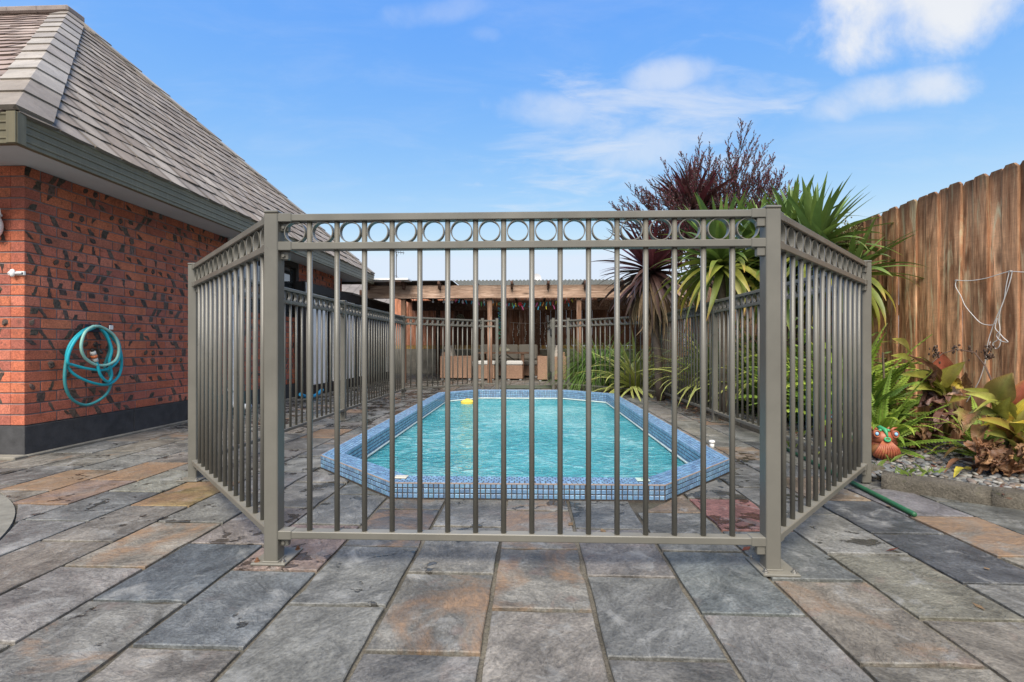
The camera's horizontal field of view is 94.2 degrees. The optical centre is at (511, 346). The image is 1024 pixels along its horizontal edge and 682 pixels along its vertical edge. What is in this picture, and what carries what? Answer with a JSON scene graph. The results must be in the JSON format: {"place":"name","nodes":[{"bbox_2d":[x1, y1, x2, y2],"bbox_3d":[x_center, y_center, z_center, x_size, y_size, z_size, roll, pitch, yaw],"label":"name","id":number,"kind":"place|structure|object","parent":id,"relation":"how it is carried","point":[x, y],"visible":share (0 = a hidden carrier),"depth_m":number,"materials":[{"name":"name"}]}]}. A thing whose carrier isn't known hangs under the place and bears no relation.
{"place":"outdoors","nodes":[
{"label":"outdoors","id":0,"kind":"place"},
{"bbox_2d":[342,284,434,348],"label":"neighbour house","id":1,"kind":"structure","parent":0,"point":[354,288],"depth_m":17.98,"materials":[{"name":"white paint"}]},
{"bbox_2d":[0,374,1023,681],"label":"patio","id":2,"kind":"structure","parent":0,"point":[126,558],"depth_m":1.53,"materials":[{"name":"stone"}]},
{"bbox_2d":[0,494,14,539],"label":"concrete pad","id":3,"kind":"object","parent":2,"relation":"on","point":[7,512],"visible":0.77,"depth_m":2.15,"materials":[{"name":"white concrete"}]},
{"bbox_2d":[0,5,374,459],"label":"brick house","id":4,"kind":"structure","parent":2,"relation":"on","point":[129,191],"depth_m":4.02,"materials":[{"name":"brick"}]},
{"bbox_2d":[0,210,3,235],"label":"security light","id":5,"kind":"object","parent":4,"relation":"attached to","point":[1,226],"visible":1,"depth_m":3.28,"materials":[{"name":"white plastic"}]},
{"bbox_2d":[7,269,25,276],"bbox_3d":[-3.444,-0.508,3.298,0.118,0.056,0.038,0,0,2],"label":"wall clip","id":6,"kind":"object","parent":4,"relation":"attached to","point":[12,272],"depth_m":3.29,"materials":[{"name":"white plastic"}]},
{"bbox_2d":[91,344,102,353],"bbox_3d":[-3.343,0.022,3.825,0.114,0.084,0.060,0,0,2],"label":"garden tap","id":7,"kind":"object","parent":4,"relation":"attached to","point":[98,349],"visible":0.94,"depth_m":3.82,"materials":[{"name":"metal"}]},
{"bbox_2d":[85,323,112,331],"bbox_3d":[-3.316,-0.150,3.829,0.125,0.068,0.140,0,0,2],"label":"hose hook","id":8,"kind":"object","parent":4,"relation":"attached to","point":[110,326],"visible":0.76,"depth_m":3.83,"materials":[{"name":"white metal"}]},
{"bbox_2d":[63,325,122,405],"bbox_3d":[-3.286,0.148,3.777,0.110,0.641,0.517,0,0,2],"label":"garden hose","id":9,"kind":"object","parent":8,"relation":"hanging from","point":[107,333],"visible":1,"depth_m":3.73,"materials":[{"name":"teal rubber"}]},
{"bbox_2d":[238,260,297,321],"bbox_3d":[-3.318,-0.814,6.467,0.152,0.898,1.664,0,0,2],"label":"window","id":10,"kind":"structure","parent":4,"relation":"in","point":[290,268],"depth_m":7.01,"materials":[{"name":"black glass"}]},
{"bbox_2d":[299,282,323,397],"bbox_3d":[-2.985,-0.095,6.944,0.183,1.713,0.708,0,0,2],"label":"pool brush","id":11,"kind":"object","parent":2,"relation":"on","point":[314,395],"visible":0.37,"depth_m":7.04,"materials":[{"name":"white plastic"}]},
{"bbox_2d":[295,281,389,397],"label":"panelled shed","id":12,"kind":"structure","parent":2,"relation":"on","point":[352,298],"depth_m":8.16,"materials":[{"name":"white paint"}]},
{"bbox_2d":[367,307,385,374],"bbox_3d":[-2.970,-0.112,10.516,0.077,1.429,1.200,0,0,2],"label":"door","id":13,"kind":"structure","parent":12,"relation":"in","point":[368,307],"depth_m":10.39,"materials":[{"name":"metal"}]},
{"bbox_2d":[440,345,472,379],"bbox_3d":[-1.280,0.370,11.377,0.741,0.799,0.780,0,0,2],"label":"wicker armchair","id":14,"kind":"object","parent":2,"relation":"on","point":[460,366],"visible":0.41,"depth_m":10.99,"materials":[{"name":"wicker"}]},
{"bbox_2d":[478,360,495,379],"bbox_3d":[-0.588,0.550,11.040,0.402,0.440,0.412,0,0,2],"label":"wicker ottoman","id":15,"kind":"object","parent":2,"relation":"on","point":[485,369],"visible":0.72,"depth_m":10.85,"materials":[{"name":"wicker"}]},
{"bbox_2d":[478,352,528,378],"bbox_3d":[-0.183,0.453,11.341,1.280,0.634,0.550,0,0,2],"label":"outdoor table","id":16,"kind":"object","parent":2,"relation":"on","point":[521,353],"visible":0.34,"depth_m":11.09,"materials":[{"name":"wood"}]},
{"bbox_2d":[478,344,541,376],"bbox_3d":[-0.092,0.361,12.163,1.725,0.818,0.800,0,0,2],"label":"wicker sofa","id":17,"kind":"object","parent":2,"relation":"on","point":[522,347],"visible":0.31,"depth_m":12.26,"materials":[{"name":"wicker"}]},
{"bbox_2d":[506,360,522,379],"bbox_3d":[0.062,0.550,11.014,0.388,0.440,0.412,0,0,2],"label":"wicker ottoman","id":18,"kind":"object","parent":2,"relation":"on","point":[514,369],"visible":0.95,"depth_m":10.81,"materials":[{"name":"wicker"}]},
{"bbox_2d":[395,298,648,373],"bbox_3d":[0.257,-0.345,13.345,7.680,2.230,0.190,0,0,2],"label":"timber screen","id":19,"kind":"object","parent":2,"relation":"on","point":[520,317],"visible":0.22,"depth_m":13.35,"materials":[{"name":"wood"}]},
{"bbox_2d":[456,314,463,321],"bbox_3d":[-1.456,-0.795,13.388,0.230,0.230,0.031,0,0,2],"label":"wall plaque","id":20,"kind":"object","parent":19,"relation":"attached to","point":[459,316],"depth_m":13.38,"materials":[{"name":"black"}]},
{"bbox_2d":[511,322,545,346],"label":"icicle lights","id":21,"kind":"object","parent":19,"relation":"hanging from","point":[525,330],"visible":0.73,"depth_m":13.28},
{"bbox_2d":[359,278,686,382],"bbox_3d":[0.318,-0.308,11.321,6.957,2.157,3.950,0,0,2],"label":"pergola","id":22,"kind":"object","parent":2,"relation":"on","point":[406,290],"visible":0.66,"depth_m":9.84,"materials":[{"name":"brown wood"}]},
{"bbox_2d":[432,299,493,303],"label":"festoon lights","id":23,"kind":"object","parent":22,"relation":"hanging from","point":[465,299],"visible":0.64,"depth_m":10.02},
{"bbox_2d":[498,302,500,337],"bbox_3d":[-0.262,-0.588,10.617,0.115,0.875,0.115,0,0,2],"label":"tinsel spiral","id":24,"kind":"object","parent":22,"relation":"hanging from","point":[499,317],"visible":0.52,"depth_m":10.60,"materials":[{"name":"teal plastic"}]},
{"bbox_2d":[455,299,574,306],"bbox_3d":[0.072,-0.913,9.985,2.621,0.184,0.010,0,0,2],"label":"peg line","id":25,"kind":"object","parent":22,"relation":"hanging from","point":[517,303],"visible":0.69,"depth_m":9.98,"materials":[{"name":"multicoloured plastic"}]},
{"bbox_2d":[506,302,572,309],"bbox_3d":[0.556,-0.849,9.966,1.563,0.179,0.010,0,0,2],"label":"peg line","id":26,"kind":"object","parent":22,"relation":"hanging from","point":[538,306],"visible":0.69,"depth_m":9.96,"materials":[{"name":"multicoloured plastic"}]},
{"bbox_2d":[176,205,871,576],"bbox_3d":[0.159,0.134,5.055,4.024,1.270,6.878,0,0,2],"label":"pool fence","id":27,"kind":"object","parent":2,"relation":"on","point":[212,277],"visible":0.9,"depth_m":1.70,"materials":[{"name":"metal"}]},
{"bbox_2d":[547,315,551,384],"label":"pool gate","id":28,"kind":"structure","parent":27,"relation":"attached to","point":[549,347],"depth_m":8.91,"materials":[{"name":"metal"}]},
{"bbox_2d":[320,389,728,502],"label":"swimming pool","id":29,"kind":"structure","parent":2,"relation":"in","point":[574,451],"depth_m":3.61,"materials":[{"name":"liquid"}]},
{"bbox_2d":[461,398,472,403],"bbox_3d":[-0.642,0.864,6.902,0.208,0.208,0.208,0,0,2],"label":"chlorine floater","id":30,"kind":"object","parent":29,"relation":"in","point":[467,401],"visible":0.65,"depth_m":6.83,"materials":[{"name":"yellow plastic"}]},
{"bbox_2d":[709,440,714,447],"bbox_3d":[1.520,0.744,3.615,0.044,0.063,0.043,0,0,2],"label":"pipe stub","id":31,"kind":"object","parent":29,"relation":"on","point":[711,442],"visible":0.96,"depth_m":3.60,"materials":[{"name":"white plastic"}]},
{"bbox_2d":[500,385,551,388],"bbox_3d":[0.289,0.760,8.931,0.988,0.012,0.630,0,0,2],"label":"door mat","id":32,"kind":"object","parent":2,"relation":"on","point":[527,386],"depth_m":8.71,"materials":[{"name":"grey fabric"}]},
{"bbox_2d":[537,345,565,380],"bbox_3d":[0.896,0.370,10.868,0.633,0.799,0.780,0,0,2],"label":"wicker armchair","id":33,"kind":"object","parent":2,"relation":"on","point":[542,367],"visible":0.41,"depth_m":10.49,"materials":[{"name":"wicker"}]},
{"bbox_2d":[332,392,1021,609],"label":"leaf litter","id":34,"kind":"object","parent":2,"relation":"on","point":[744,548],"visible":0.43,"depth_m":2.79,"materials":[{"name":"brown plant"}]},
{"bbox_2d":[576,386,1023,509],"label":"garden kerb","id":35,"kind":"structure","parent":2,"relation":"on","point":[945,488],"depth_m":2.44,"materials":[{"name":"concrete"}]},
{"bbox_2d":[786,447,916,516],"bbox_3d":[1.938,0.757,2.952,0.023,0.024,1.649,0,0,9],"label":"garden hose","id":36,"kind":"object","parent":2,"relation":"on","point":[886,500],"visible":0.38,"depth_m":2.39,"materials":[{"name":"green rubber"}]},
{"bbox_2d":[0,0,1023,346],"label":"sky","id":37,"kind":"structure","parent":0,"point":[342,106],"materials":[{"name":"blue"}]},
{"bbox_2d":[566,374,963,460],"bbox_3d":[3.029,0.747,7.562,3.740,0.001,12.650,0,0,2],"label":"garden bed","id":38,"kind":"object","parent":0,"point":[962,442],"depth_m":5.33,"materials":[{"name":"soil"}]},
{"bbox_2d":[537,330,654,392],"bbox_3d":[1.654,0.396,8.876,2.666,1.456,2.606,0,0,2],"label":"grass clump","id":39,"kind":"object","parent":38,"relation":"on","point":[576,368],"visible":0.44,"depth_m":8.50,"materials":[{"name":"green plant"}]},
{"bbox_2d":[573,331,693,400],"bbox_3d":[1.992,0.476,7.616,2.022,1.540,1.968,0,0,-17],"label":"variegated flax","id":40,"kind":"object","parent":38,"relation":"on","point":[626,377],"visible":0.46,"depth_m":7.49,"materials":[{"name":"green plant"}]},
{"bbox_2d":[591,220,711,400],"bbox_3d":[1.986,-0.583,6.699,1.702,2.708,1.588,0,0,-16],"label":"purple cordyline","id":41,"kind":"object","parent":38,"relation":"on","point":[657,276],"visible":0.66,"depth_m":6.64,"materials":[{"name":"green plant"}]},
{"bbox_2d":[641,153,749,396],"bbox_3d":[2.705,-1.026,7.024,1.630,3.595,1.621,0,0,2],"label":"purple cordyline","id":42,"kind":"object","parent":38,"relation":"on","point":[703,193],"visible":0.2,"depth_m":6.83,"materials":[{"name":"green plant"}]},
{"bbox_2d":[634,328,756,409],"bbox_3d":[2.566,0.265,6.066,1.958,1.249,2.011,0,0,2],"label":"variegated flax","id":43,"kind":"object","parent":38,"relation":"on","point":[682,379],"visible":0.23,"depth_m":5.98,"materials":[{"name":"green plant"}]},
{"bbox_2d":[608,117,806,317],"bbox_3d":[2.805,-1.319,6.758,2.874,3.980,1.007,0,0,2],"label":"manuka shrub","id":44,"kind":"object","parent":38,"relation":"on","point":[671,204],"visible":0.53,"depth_m":6.71,"materials":[{"name":"purple plant"}]},
{"bbox_2d":[649,190,766,411],"bbox_3d":[2.286,-0.445,5.132,1.581,2.423,1.587,0,0,2],"label":"cordyline","id":45,"kind":"object","parent":38,"relation":"on","point":[717,266],"visible":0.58,"depth_m":5.02,"materials":[{"name":"green plant"}]},
{"bbox_2d":[690,343,756,408],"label":"sword fern","id":46,"kind":"object","parent":38,"relation":"on","point":[739,385],"visible":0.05,"depth_m":5.41,"materials":[{"name":"green plant"}]},
{"bbox_2d":[689,191,796,310],"bbox_3d":[2.848,-0.477,5.428,1.601,2.497,1.525,0,0,2],"label":"cordyline","id":47,"kind":"object","parent":38,"relation":"on","point":[744,234],"visible":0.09,"depth_m":5.20,"materials":[{"name":"green plant"}]},
{"bbox_2d":[684,322,805,405],"bbox_3d":[2.860,0.165,5.251,1.864,1.110,1.854,0,0,30],"label":"variegated flax","id":48,"kind":"object","parent":38,"relation":"on","point":[750,351],"visible":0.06,"depth_m":5.20,"materials":[{"name":"green plant"}]},
{"bbox_2d":[708,349,804,408],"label":"sword fern","id":49,"kind":"object","parent":38,"relation":"on","point":[750,390],"visible":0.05,"depth_m":4.96,"materials":[{"name":"green plant"}]},
{"bbox_2d":[718,325,825,377],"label":"sword fern","id":50,"kind":"object","parent":38,"relation":"on","point":[756,365],"visible":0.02,"depth_m":5.22,"materials":[{"name":"green plant"}]},
{"bbox_2d":[723,214,831,416],"bbox_3d":[2.768,-0.338,4.897,1.341,2.211,1.457,0,0,2],"label":"cordyline","id":51,"kind":"object","parent":38,"relation":"on","point":[787,304],"visible":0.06,"depth_m":4.83,"materials":[{"name":"green plant"}]},
{"bbox_2d":[735,356,831,421],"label":"sword fern","id":52,"kind":"object","parent":38,"relation":"on","point":[788,400],"visible":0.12,"depth_m":4.38,"materials":[{"name":"green plant"}]},
{"bbox_2d":[677,262,897,426],"bbox_3d":[2.981,-0.172,5.721,1.094,1.934,4.082,0,0,2],"label":"leafy shrub","id":53,"kind":"object","parent":38,"relation":"on","point":[796,358],"visible":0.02,"depth_m":4.69,"materials":[{"name":"green plant"}]},
{"bbox_2d":[742,174,864,347],"bbox_3d":[2.985,-0.498,5.010,1.212,2.534,1.188,0,0,2],"label":"cordyline","id":54,"kind":"object","parent":38,"relation":"on","point":[787,209],"visible":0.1,"depth_m":4.89,"materials":[{"name":"green plant"}]},
{"bbox_2d":[739,171,897,370],"bbox_3d":[2.905,-0.423,4.494,1.444,2.388,1.387,0,0,2],"label":"cordyline","id":55,"kind":"object","parent":38,"relation":"on","point":[825,222],"visible":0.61,"depth_m":4.36,"materials":[{"name":"green plant"}]},
{"bbox_2d":[735,332,909,387],"bbox_3d":[2.996,0.230,4.735,1.589,0.991,1.529,0,0,-44],"label":"sword fern","id":56,"kind":"object","parent":38,"relation":"on","point":[804,364],"visible":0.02,"depth_m":4.48,"materials":[{"name":"green plant"}]},
{"bbox_2d":[711,405,946,475],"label":"weeds","id":57,"kind":"object","parent":38,"relation":"on","point":[901,471],"visible":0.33,"depth_m":2.68,"materials":[{"name":"green plant"}]},
{"bbox_2d":[648,160,1023,444],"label":"paling fence","id":58,"kind":"object","parent":38,"relation":"on","point":[972,229],"visible":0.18,"depth_m":3.62,"materials":[{"name":"brown wood"}]},
{"bbox_2d":[955,270,1023,402],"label":"white cable","id":59,"kind":"object","parent":58,"relation":"attached to","point":[996,318],"visible":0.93,"depth_m":3.31,"materials":[{"name":"white plastic"}]},
{"bbox_2d":[749,358,930,424],"bbox_3d":[2.652,0.373,3.940,1.223,0.707,1.022,0,0,2],"label":"sword fern","id":60,"kind":"object","parent":38,"relation":"on","point":[890,399],"visible":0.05,"depth_m":3.81,"materials":[{"name":"green plant"}]},
{"bbox_2d":[745,323,948,408],"bbox_3d":[2.926,0.252,4.112,1.574,0.948,1.423,0,0,2],"label":"sword fern","id":61,"kind":"object","parent":38,"relation":"on","point":[878,372],"visible":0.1,"depth_m":3.95,"materials":[{"name":"green plant"}]},
{"bbox_2d":[687,398,1023,489],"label":"pebbles","id":62,"kind":"object","parent":38,"relation":"on","point":[988,478],"visible":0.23,"depth_m":2.87,"materials":[{"name":"grey gravel"}]},
{"bbox_2d":[825,410,842,437],"bbox_3d":[2.603,0.616,3.815,0.286,0.223,0.217,0,0,-25],"label":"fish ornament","id":63,"kind":"object","parent":62,"relation":"on","point":[831,424],"visible":0.08,"depth_m":3.76,"materials":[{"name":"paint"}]},
{"bbox_2d":[872,424,901,459],"bbox_3d":[2.387,0.618,3.129,0.231,0.218,0.269,0,0,2],"label":"fish ornament","id":64,"kind":"object","parent":62,"relation":"on","point":[884,440],"visible":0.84,"depth_m":3.02,"materials":[{"name":"ceramic"}]},
{"bbox_2d":[943,447,968,458],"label":"fallen leaf","id":65,"kind":"object","parent":62,"relation":"on","point":[950,450],"visible":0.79,"depth_m":3.08,"materials":[{"name":"brown plant"}]},
{"bbox_2d":[944,458,973,471],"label":"fallen leaf","id":66,"kind":"object","parent":62,"relation":"on","point":[951,462],"visible":0.94,"depth_m":2.76,"materials":[{"name":"brown plant"}]},
{"bbox_2d":[954,466,971,476],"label":"fallen leaf","id":67,"kind":"object","parent":62,"relation":"on","point":[957,469],"visible":1,"depth_m":2.63,"materials":[{"name":"yellow plant"}]},
{"bbox_2d":[795,214,925,331],"bbox_3d":[3.047,-0.181,4.203,1.201,1.905,1.201,0,0,2],"label":"cordyline","id":68,"kind":"object","parent":38,"relation":"on","point":[876,285],"visible":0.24,"depth_m":4.05,"materials":[{"name":"green plant"}]},
{"bbox_2d":[786,346,968,446],"bbox_3d":[2.887,0.368,3.829,1.339,0.745,1.299,0,0,2],"label":"sword fern","id":69,"kind":"object","parent":38,"relation":"on","point":[878,395],"visible":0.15,"depth_m":3.63,"materials":[{"name":"green plant"}]},
{"bbox_2d":[811,366,969,461],"bbox_3d":[2.648,0.508,3.456,0.896,0.733,1.095,0,0,31],"label":"sword fern","id":70,"kind":"object","parent":38,"relation":"on","point":[880,414],"visible":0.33,"depth_m":3.32,"materials":[{"name":"green plant"}]},
{"bbox_2d":[891,338,971,449],"bbox_3d":[3.123,0.346,3.424,1.136,0.807,0.292,0,0,-34],"label":"canna","id":71,"kind":"object","parent":38,"relation":"on","point":[939,382],"visible":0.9,"depth_m":3.31,"materials":[{"name":"green plant"}]},
{"bbox_2d":[924,396,1023,456],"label":"sword fern","id":72,"kind":"object","parent":38,"relation":"on","point":[968,432],"visible":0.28,"depth_m":3.15,"materials":[{"name":"green plant"}]},
{"bbox_2d":[946,372,1023,476],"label":"canna","id":73,"kind":"object","parent":38,"relation":"on","point":[1003,395],"visible":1,"depth_m":2.75,"materials":[{"name":"green plant"}]},
{"bbox_2d":[928,344,999,417],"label":"dry stalk","id":74,"kind":"object","parent":73,"relation":"on","point":[987,358],"visible":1,"depth_m":3.16,"materials":[{"name":"brown plant"}]},
{"bbox_3d":[-2.914,-1.785,34.141,10.307,5.109,8.000,0,0,2],"label":"long roof house","id":75,"kind":"object","parent":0,"visible":0},
{"bbox_2d":[395,251,403,277],"bbox_3d":[-8.483,-5.440,33.859,2.018,2.941,0.400,0,0,2],"label":"tv aerial","id":76,"kind":"object","parent":75,"relation":"attached to","point":[396,261],"visible":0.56,"depth_m":33.83,"materials":[{"name":"grey metal"}]},
{"bbox_2d":[535,273,540,279],"bbox_3d":[1.622,-4.085,31.920,0.532,1.644,0.548,0,0,-38],"label":"satellite dish","id":77,"kind":"object","parent":75,"relation":"attached to","point":[537,276],"visible":0.4,"depth_m":32.02,"materials":[{"name":"white metal"}]}
]}

